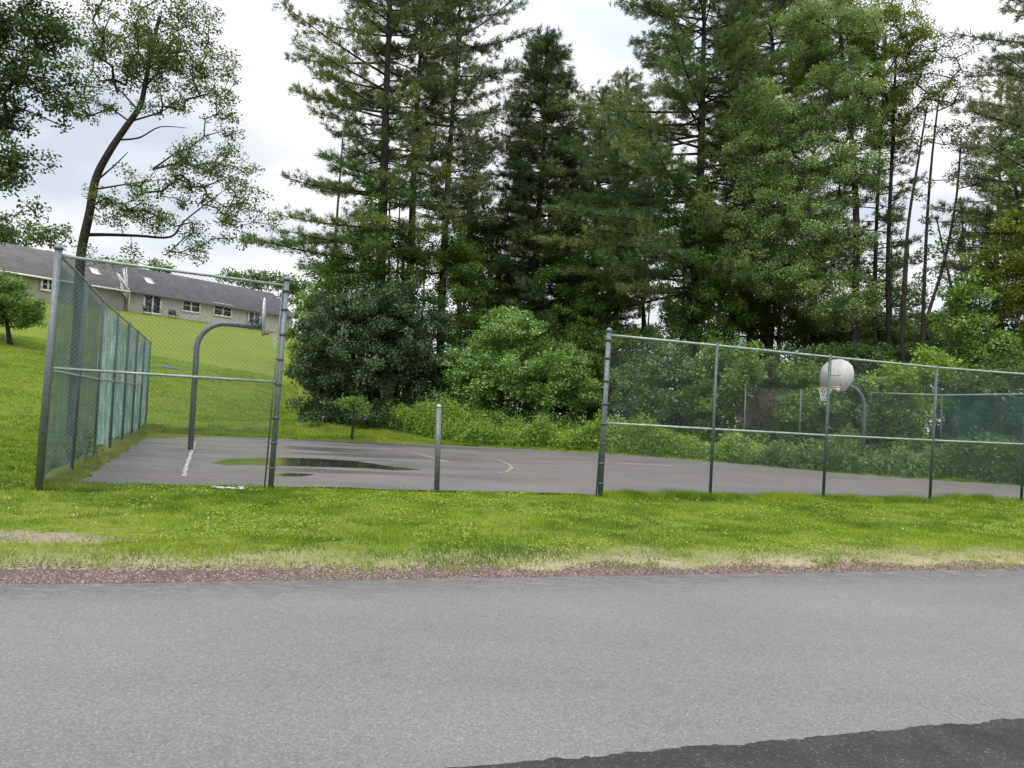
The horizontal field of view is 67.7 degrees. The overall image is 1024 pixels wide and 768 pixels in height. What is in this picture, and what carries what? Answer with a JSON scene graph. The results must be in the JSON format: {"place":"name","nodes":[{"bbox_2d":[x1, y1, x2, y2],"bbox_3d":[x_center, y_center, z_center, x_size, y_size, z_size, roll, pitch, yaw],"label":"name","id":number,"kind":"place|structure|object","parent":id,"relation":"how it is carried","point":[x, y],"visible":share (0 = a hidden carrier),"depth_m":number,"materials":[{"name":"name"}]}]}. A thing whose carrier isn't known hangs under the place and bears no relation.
{"place":"outdoors","nodes":[
{"label":"outdoors","id":0,"kind":"place"},
{"bbox_2d":[168,309,178,318],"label":"patio chair","id":1,"kind":"object","parent":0,"point":[170,312],"visible":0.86,"depth_m":85.93,"materials":[{"name":"black metal"}]},
{"bbox_2d":[0,569,1023,767],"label":"road","id":2,"kind":"structure","parent":0,"point":[422,673],"depth_m":4.88,"materials":[{"name":"grey asphalt"}]},
{"bbox_2d":[0,296,1023,572],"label":"ground","id":3,"kind":"structure","parent":0,"point":[210,338],"depth_m":10.23,"materials":[{"name":"green plant"}]},
{"bbox_2d":[0,268,49,344],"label":"broadleaf tree","id":4,"kind":"object","parent":3,"relation":"on","point":[18,312],"visible":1,"depth_m":45.76,"materials":[{"name":"green plant"}]},
{"bbox_2d":[0,209,75,251],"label":"distant tree","id":5,"kind":"object","parent":3,"relation":"on","point":[29,237],"visible":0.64,"depth_m":98.70,"materials":[{"name":"green plant"}]},
{"bbox_2d":[0,0,88,245],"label":"broadleaf tree","id":6,"kind":"object","parent":3,"relation":"on","point":[12,71],"visible":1,"depth_m":19.18,"materials":[{"name":"green plant"}]},
{"bbox_2d":[0,242,130,310],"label":"row house","id":7,"kind":"structure","parent":3,"relation":"on","point":[34,266],"depth_m":77.30,"materials":[{"name":"beige"}]},
{"bbox_2d":[40,278,51,291],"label":"window","id":8,"kind":"structure","parent":7,"relation":"in","point":[45,284],"depth_m":75.93,"materials":[{"name":"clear glass"}]},
{"bbox_2d":[116,267,129,311],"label":"downpipe","id":9,"kind":"object","parent":7,"relation":"attached to","point":[125,283],"visible":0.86,"depth_m":82.38,"materials":[{"name":"white metal"}]},
{"bbox_2d":[34,244,151,490],"bbox_3d":[-11.069,-0.097,21.474,0.222,3.894,21.106,3,-2,-22],"label":"windscreen fence","id":10,"kind":"object","parent":3,"relation":"on","point":[51,360],"visible":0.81,"depth_m":14.99,"materials":[{"name":"fabric"}]},
{"bbox_2d":[70,429,104,460],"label":"vine","id":11,"kind":"object","parent":10,"relation":"attached to","point":[95,447],"visible":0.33,"depth_m":16.64,"materials":[{"name":"green plant"}]},
{"bbox_2d":[26,422,163,492],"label":"tall grass","id":12,"kind":"structure","parent":3,"relation":"on","point":[50,485],"depth_m":14.08,"materials":[{"name":"green plant"}]},
{"bbox_2d":[112,256,176,273],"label":"distant tree","id":13,"kind":"object","parent":3,"relation":"on","point":[162,265],"visible":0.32,"depth_m":118.33,"materials":[{"name":"green plant"}]},
{"bbox_2d":[143,305,151,314],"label":"patio chair","id":14,"kind":"object","parent":3,"relation":"on","point":[146,309],"visible":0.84,"depth_m":83.35,"materials":[{"name":"black metal"}]},
{"bbox_2d":[0,332,297,493],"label":"lawn grass","id":15,"kind":"structure","parent":3,"relation":"on","point":[7,446],"depth_m":36.58,"materials":[{"name":"green plant"}]},
{"bbox_2d":[43,255,289,488],"bbox_3d":[-5.566,-0.079,12.541,3.535,3.812,0.152,4,-2,-25],"label":"chain link fence","id":16,"kind":"object","parent":3,"relation":"on","point":[283,305],"visible":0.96,"depth_m":12.57,"materials":[{"name":"metal"}]},
{"bbox_2d":[160,366,177,369],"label":"utility cover","id":17,"kind":"object","parent":3,"relation":"on","point":[171,367],"visible":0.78,"depth_m":50.02,"materials":[{"name":"grey metal"}]},
{"bbox_2d":[57,0,285,437],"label":"leaning tree","id":18,"kind":"object","parent":3,"relation":"on","point":[154,48],"visible":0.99,"depth_m":24.11,"materials":[{"name":"green plant"}]},
{"bbox_2d":[110,264,296,331],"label":"row house","id":19,"kind":"structure","parent":3,"relation":"on","point":[266,295],"depth_m":91.17,"materials":[{"name":"beige"}]},
{"bbox_2d":[142,295,161,315],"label":"door","id":20,"kind":"structure","parent":19,"relation":"in","point":[153,298],"depth_m":85.45,"materials":[{"name":"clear glass"}]},
{"bbox_2d":[181,301,200,313],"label":"window","id":21,"kind":"structure","parent":19,"relation":"in","point":[194,306],"depth_m":89.31,"materials":[{"name":"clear glass"}]},
{"bbox_2d":[212,303,232,317],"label":"window","id":22,"kind":"structure","parent":19,"relation":"in","point":[225,310],"depth_m":92.87,"materials":[{"name":"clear glass"}]},
{"bbox_2d":[247,311,260,323],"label":"window","id":23,"kind":"structure","parent":19,"relation":"in","point":[250,315],"depth_m":96.76,"materials":[{"name":"glass"}]},
{"bbox_2d":[210,485,244,489],"bbox_3d":[-4.784,1.748,12.821,0.567,0.055,0.297,3,-2,-16],"label":"stone pile","id":24,"kind":"object","parent":3,"relation":"on","point":[231,488],"visible":0.99,"depth_m":12.77,"materials":[{"name":"white stone"}]},
{"bbox_2d":[215,267,313,305],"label":"distant tree","id":25,"kind":"object","parent":3,"relation":"on","point":[295,286],"visible":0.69,"depth_m":124.46,"materials":[{"name":"green plant"}]},
{"bbox_2d":[284,278,342,362],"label":"broadleaf tree","id":26,"kind":"object","parent":3,"relation":"on","point":[306,308],"visible":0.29,"depth_m":65.67,"materials":[{"name":"green plant"}]},
{"bbox_2d":[292,396,405,423],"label":"weeds","id":27,"kind":"object","parent":3,"relation":"on","point":[354,408],"visible":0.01,"depth_m":36.13,"materials":[{"name":"green plant"}]},
{"bbox_2d":[306,163,392,382],"bbox_3d":[-8.045,-4.513,37.646,4.186,12.814,2.947,3,-2,0],"label":"understory tree","id":28,"kind":"object","parent":3,"relation":"on","point":[331,270],"visible":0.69,"depth_m":37.30,"materials":[{"name":"green plant"}]},
{"bbox_2d":[335,394,373,439],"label":"sapling","id":29,"kind":"object","parent":3,"relation":"on","point":[347,403],"visible":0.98,"depth_m":30.92,"materials":[{"name":"green plant"}]},
{"bbox_2d":[283,272,457,429],"bbox_3d":[-6.410,-1.504,36.146,8.797,7.642,6.074,3,-2,0],"label":"shrub","id":30,"kind":"object","parent":3,"relation":"on","point":[375,316],"visible":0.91,"depth_m":35.20,"materials":[{"name":"green plant"}]},
{"bbox_2d":[434,404,441,491],"bbox_3d":[-1.374,1.227,14.107,0.144,1.708,0.108,3,-2,0],"label":"steel post","id":31,"kind":"object","parent":3,"relation":"on","point":[437,449],"visible":0.91,"depth_m":14.07,"materials":[{"name":"grey metal"}]},
{"bbox_2d":[402,0,537,390],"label":"white pine","id":32,"kind":"object","parent":3,"relation":"on","point":[493,74],"visible":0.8,"depth_m":39.62,"materials":[{"name":"green plant"}]},
{"bbox_2d":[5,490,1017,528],"bbox_3d":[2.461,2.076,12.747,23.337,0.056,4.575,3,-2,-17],"label":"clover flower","id":33,"kind":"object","parent":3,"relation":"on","point":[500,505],"visible":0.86,"depth_m":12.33,"materials":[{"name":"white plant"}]},
{"bbox_2d":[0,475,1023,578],"bbox_3d":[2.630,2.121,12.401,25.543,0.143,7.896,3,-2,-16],"label":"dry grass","id":34,"kind":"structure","parent":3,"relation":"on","point":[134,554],"depth_m":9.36,"materials":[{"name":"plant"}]},
{"bbox_2d":[0,558,1023,596],"bbox_3d":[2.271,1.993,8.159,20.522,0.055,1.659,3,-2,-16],"label":"gravel","id":35,"kind":"structure","parent":3,"relation":"on","point":[713,570],"depth_m":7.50,"materials":[{"name":"grey gravel"}]},
{"bbox_2d":[120,554,1023,579],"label":"grass","id":36,"kind":"structure","parent":35,"relation":"on","point":[649,563],"depth_m":8.23,"materials":[{"name":"beige plant"}]},
{"bbox_2d":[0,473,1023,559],"bbox_3d":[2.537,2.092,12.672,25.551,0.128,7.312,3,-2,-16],"label":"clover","id":37,"kind":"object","parent":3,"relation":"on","point":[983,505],"visible":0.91,"depth_m":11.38,"materials":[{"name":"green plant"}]},
{"bbox_2d":[441,304,603,430],"bbox_3d":[0.542,-0.439,34.780,7.389,6.362,4.828,2,-2,22],"label":"shrub","id":38,"kind":"object","parent":3,"relation":"on","point":[485,378],"visible":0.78,"depth_m":34.34,"materials":[{"name":"green plant"}]},
{"bbox_2d":[79,437,1023,497],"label":"court","id":39,"kind":"object","parent":3,"relation":"on","point":[467,468],"visible":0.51,"depth_m":19.60,"materials":[{"name":"grey asphalt"}]},
{"bbox_2d":[187,298,279,449],"bbox_3d":[-7.612,-0.249,21.526,2.244,4.504,1.644,4,-2,-42],"label":"basketball hoop","id":40,"kind":"object","parent":39,"relation":"on","point":[196,360],"visible":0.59,"depth_m":21.36,"materials":[{"name":"galvanized steel"},{"name":"paint"}]},
{"bbox_2d":[274,473,314,475],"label":"puddle","id":41,"kind":"object","parent":39,"relation":"on","point":[290,474],"visible":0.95,"depth_m":15.68,"materials":[{"name":"grey liquid"}]},
{"bbox_2d":[212,457,420,469],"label":"puddle","id":42,"kind":"object","parent":39,"relation":"on","point":[310,462],"visible":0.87,"depth_m":18.59,"materials":[{"name":"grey liquid"}]},
{"bbox_2d":[411,452,613,472],"bbox_3d":[-0.014,2.269,21.581,6.604,0.001,6.319,3,-2,0],"label":"court marking","id":43,"kind":"object","parent":39,"relation":"on","point":[512,467],"visible":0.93,"depth_m":23.12,"materials":[{"name":"paint"}]},
{"bbox_2d":[182,442,890,477],"bbox_3d":[1.073,2.380,23.407,20.310,0.001,11.188,3,-2,-22],"label":"court marking","id":44,"kind":"object","parent":39,"relation":"on","point":[185,470],"visible":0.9,"depth_m":18.06,"materials":[{"name":"white paint"}]},
{"bbox_2d":[375,393,765,462],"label":"weeds","id":45,"kind":"object","parent":3,"relation":"on","point":[471,427],"visible":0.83,"depth_m":31.26,"materials":[{"name":"green plant"}]},
{"bbox_2d":[152,418,1019,484],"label":"lawn grass","id":46,"kind":"structure","parent":3,"relation":"on","point":[345,438],"depth_m":30.55,"materials":[{"name":"green plant"}]},
{"bbox_2d":[539,79,663,415],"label":"white pine","id":47,"kind":"object","parent":3,"relation":"on","point":[618,181],"visible":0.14,"depth_m":49.41,"materials":[{"name":"green plant"}]},
{"bbox_2d":[551,327,666,427],"bbox_3d":[4.578,0.074,36.505,5.650,5.807,3.756,3,-2,0],"label":"shrub","id":48,"kind":"object","parent":3,"relation":"on","point":[597,359],"visible":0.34,"depth_m":36.18,"materials":[{"name":"green plant"}]},
{"bbox_2d":[608,336,719,436],"bbox_3d":[6.585,0.564,32.411,5.066,5.206,4.097,3,-2,0],"label":"shrub","id":49,"kind":"object","parent":3,"relation":"on","point":[657,387],"visible":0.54,"depth_m":31.75,"materials":[{"name":"green plant"}]},
{"bbox_2d":[668,332,775,443],"bbox_3d":[8.556,0.563,31.403,4.340,5.490,3.546,4,-2,-23],"label":"shrub","id":50,"kind":"object","parent":3,"relation":"on","point":[732,358],"visible":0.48,"depth_m":30.68,"materials":[{"name":"green plant"}]},
{"bbox_2d":[711,422,790,440],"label":"shrub","id":51,"kind":"object","parent":3,"relation":"on","point":[718,439],"visible":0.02,"depth_m":29.76,"materials":[{"name":"green plant"}]},
{"bbox_2d":[735,388,793,445],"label":"bush","id":52,"kind":"object","parent":3,"relation":"on","point":[755,415],"visible":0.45,"depth_m":29.19,"materials":[{"name":"green plant"}]},
{"bbox_2d":[666,0,873,399],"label":"white pine","id":53,"kind":"object","parent":3,"relation":"on","point":[781,5],"visible":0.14,"depth_m":41.85,"materials":[{"name":"green plant"}]},
{"bbox_2d":[595,328,1023,500],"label":"chain link fence","id":54,"kind":"object","parent":3,"relation":"on","point":[602,444],"visible":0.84,"depth_m":15.59,"materials":[{"name":"metal"}]},
{"bbox_2d":[602,486,1023,504],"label":"tall grass","id":55,"kind":"structure","parent":3,"relation":"on","point":[784,496],"depth_m":15.33,"materials":[{"name":"green plant"}]},
{"bbox_2d":[817,359,865,455],"bbox_3d":[10.782,1.094,25.032,1.479,3.811,1.444,2,-2,27],"label":"basketball hoop","id":56,"kind":"object","parent":3,"relation":"on","point":[848,367],"visible":0.66,"depth_m":25.18,"materials":[{"name":"metal"}]},
{"bbox_2d":[715,419,1021,484],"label":"weeds","id":57,"kind":"object","parent":3,"relation":"on","point":[815,459],"visible":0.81,"depth_m":24.28,"materials":[{"name":"green plant"}]},
{"bbox_2d":[821,20,932,423],"bbox_3d":[18.649,-7.351,39.319,5.531,22.482,5.200,3,-2,0],"label":"hemlock","id":58,"kind":"object","parent":3,"relation":"on","point":[894,266],"visible":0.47,"depth_m":38.76,"materials":[{"name":"green plant"}]},
{"bbox_2d":[743,387,1023,454],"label":"windscreen fence","id":59,"kind":"object","parent":3,"relation":"on","point":[964,404],"visible":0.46,"depth_m":26.13,"materials":[{"name":"green fabric"}]},
{"bbox_2d":[883,77,971,403],"bbox_3d":[19.535,-5.401,36.320,3.875,18.376,2.865,2,-2,26],"label":"slender tree","id":60,"kind":"object","parent":3,"relation":"on","point":[919,109],"visible":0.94,"depth_m":36.28,"materials":[{"name":"green plant"}]},
{"bbox_2d":[899,25,983,411],"bbox_3d":[20.643,-6.677,37.052,3.700,21.074,2.812,3,-2,0],"label":"slender tree","id":61,"kind":"object","parent":3,"relation":"on","point":[951,103],"visible":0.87,"depth_m":36.92,"materials":[{"name":"green plant"}]},
{"bbox_2d":[957,206,1023,349],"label":"broadleaf tree","id":62,"kind":"object","parent":3,"relation":"on","point":[1013,293],"visible":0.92,"depth_m":31.62,"materials":[{"name":"green plant"}]},
{"bbox_2d":[0,0,1023,430],"label":"sky","id":63,"kind":"structure","parent":0,"point":[281,133],"materials":[{"name":"white"}]},
{"bbox_2d":[447,718,1023,767],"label":"driveway","id":64,"kind":"structure","parent":0,"point":[997,743],"depth_m":3.76,"materials":[{"name":"black asphalt"}]},
{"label":"forest floor","id":65,"kind":"structure","parent":0,"visible":0},
{"bbox_2d":[238,0,457,400],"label":"white pine","id":66,"kind":"object","parent":65,"relation":"on","point":[348,131],"visible":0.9,"depth_m":37.35,"materials":[{"name":"green plant"}]},
{"bbox_2d":[297,211,497,396],"bbox_3d":[-5.999,-3.381,39.013,10.401,10.862,4.511,3,-2,0],"label":"understory tree","id":67,"kind":"object","parent":65,"relation":"on","point":[467,272],"visible":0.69,"depth_m":38.71,"materials":[{"name":"green plant"}]},
{"bbox_2d":[336,0,502,397],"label":"white pine","id":68,"kind":"object","parent":65,"relation":"on","point":[442,118],"visible":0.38,"depth_m":39.96,"materials":[{"name":"green plant"}]},
{"bbox_2d":[404,342,473,406],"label":"shrub","id":69,"kind":"object","parent":65,"relation":"on","point":[432,394],"visible":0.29,"depth_m":35.47,"materials":[{"name":"green plant"}]},
{"bbox_2d":[428,118,515,408],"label":"understory tree","id":70,"kind":"object","parent":65,"relation":"on","point":[487,240],"visible":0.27,"depth_m":42.91,"materials":[{"name":"green plant"}]},
{"bbox_2d":[433,193,564,406],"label":"understory tree","id":71,"kind":"object","parent":65,"relation":"on","point":[490,273],"visible":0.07,"depth_m":44.30,"materials":[{"name":"green plant"}]},
{"bbox_2d":[449,23,617,423],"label":"spruce","id":72,"kind":"object","parent":65,"relation":"on","point":[525,187],"visible":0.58,"depth_m":42.92,"materials":[{"name":"green plant"}]},
{"bbox_2d":[529,209,641,412],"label":"understory tree","id":73,"kind":"object","parent":65,"relation":"on","point":[591,307],"visible":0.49,"depth_m":41.57,"materials":[{"name":"green plant"}]},
{"bbox_2d":[580,65,681,390],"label":"white pine","id":74,"kind":"object","parent":65,"relation":"on","point":[636,90],"visible":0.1,"depth_m":59.94,"materials":[{"name":"green plant"}]},
{"bbox_2d":[287,141,1023,431],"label":"wood","id":75,"kind":"object","parent":65,"relation":"on","point":[915,293],"visible":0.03,"depth_m":54.00,"materials":[{"name":"green plant"}]},
{"bbox_2d":[530,0,801,403],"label":"white pine","id":76,"kind":"object","parent":65,"relation":"on","point":[729,51],"visible":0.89,"depth_m":37.85,"materials":[{"name":"green plant"}]},
{"bbox_2d":[642,163,758,382],"bbox_3d":[9.415,-3.917,38.206,6.031,14.407,4.502,3,-2,0],"label":"understory tree","id":77,"kind":"object","parent":65,"relation":"on","point":[686,237],"visible":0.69,"depth_m":37.86,"materials":[{"name":"green plant"}]},
{"bbox_2d":[719,352,861,447],"bbox_3d":[10.799,1.111,29.464,5.881,4.494,3.093,3,-2,0],"label":"shrub","id":78,"kind":"object","parent":65,"relation":"on","point":[751,363],"visible":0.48,"depth_m":28.93,"materials":[{"name":"green plant"}]},
{"bbox_2d":[713,0,893,431],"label":"silvery tree","id":79,"kind":"object","parent":65,"relation":"on","point":[814,283],"visible":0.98,"depth_m":35.76,"materials":[{"name":"green plant"}]},
{"bbox_2d":[771,357,844,444],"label":"shrub","id":80,"kind":"object","parent":65,"relation":"on","point":[807,377],"visible":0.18,"depth_m":29.71,"materials":[{"name":"green plant"}]},
{"bbox_2d":[702,268,935,391],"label":"understory tree","id":81,"kind":"object","parent":65,"relation":"on","point":[805,330],"visible":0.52,"depth_m":40.41,"materials":[{"name":"green plant"}]},
{"bbox_2d":[762,340,895,398],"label":"shrub","id":82,"kind":"object","parent":65,"relation":"on","point":[862,352],"visible":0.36,"depth_m":32.66,"materials":[{"name":"green plant"}]},
{"bbox_2d":[806,373,911,454],"bbox_3d":[13.000,1.491,28.500,4.010,3.856,3.073,3,-2,0],"label":"shrub","id":83,"kind":"object","parent":65,"relation":"on","point":[858,408],"visible":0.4,"depth_m":27.97,"materials":[{"name":"green plant"}]},
{"bbox_2d":[780,0,949,407],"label":"yellow green tree","id":84,"kind":"object","parent":65,"relation":"on","point":[894,14],"visible":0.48,"depth_m":38.12,"materials":[{"name":"green plant"}]},
{"bbox_2d":[804,320,989,403],"bbox_3d":[20.199,0.111,40.078,9.092,7.674,4.274,3,-2,0],"label":"understory tree","id":85,"kind":"object","parent":65,"relation":"on","point":[929,343],"visible":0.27,"depth_m":39.55,"materials":[{"name":"green plant"}]},
{"bbox_2d":[859,405,949,456],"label":"shrub","id":86,"kind":"object","parent":65,"relation":"on","point":[909,431],"visible":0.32,"depth_m":27.89,"materials":[{"name":"green plant"}]},
{"bbox_2d":[857,342,968,452],"bbox_3d":[15.100,0.922,28.774,4.715,5.147,2.388,3,-2,0],"label":"shrub","id":87,"kind":"object","parent":65,"relation":"on","point":[935,357],"visible":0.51,"depth_m":28.51,"materials":[{"name":"green plant"}]},
{"bbox_2d":[920,114,1005,420],"bbox_3d":[21.411,-4.417,35.567,4.116,16.539,2.147,3,-2,-21],"label":"slender tree","id":88,"kind":"object","parent":65,"relation":"on","point":[924,329],"visible":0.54,"depth_m":35.69,"materials":[{"name":"green plant"}]},
{"bbox_2d":[916,353,1023,452],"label":"shrub","id":89,"kind":"object","parent":65,"relation":"on","point":[991,366],"visible":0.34,"depth_m":28.65,"materials":[{"name":"green plant"}]},
{"bbox_2d":[920,0,1023,276],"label":"white pine","id":90,"kind":"object","parent":65,"relation":"on","point":[1011,73],"visible":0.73,"depth_m":34.23,"materials":[{"name":"green plant"}]},
{"bbox_2d":[924,267,1023,422],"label":"bright tree","id":91,"kind":"object","parent":65,"relation":"on","point":[968,323],"visible":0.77,"depth_m":29.89,"materials":[{"name":"green plant"}]},
{"bbox_2d":[928,65,1023,390],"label":"white pine","id":92,"kind":"object","parent":65,"relation":"on","point":[970,163],"visible":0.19,"depth_m":52.67,"materials":[{"name":"green plant"}]},
{"bbox_2d":[960,103,1023,251],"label":"broadleaf tree","id":93,"kind":"object","parent":65,"relation":"on","point":[1014,175],"visible":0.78,"depth_m":33.28,"materials":[{"name":"green plant"}]},
{"bbox_2d":[966,345,1023,416],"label":"shrub","id":94,"kind":"object","parent":65,"relation":"on","point":[1019,353],"visible":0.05,"depth_m":30.54,"materials":[{"name":"green plant"}]}
]}

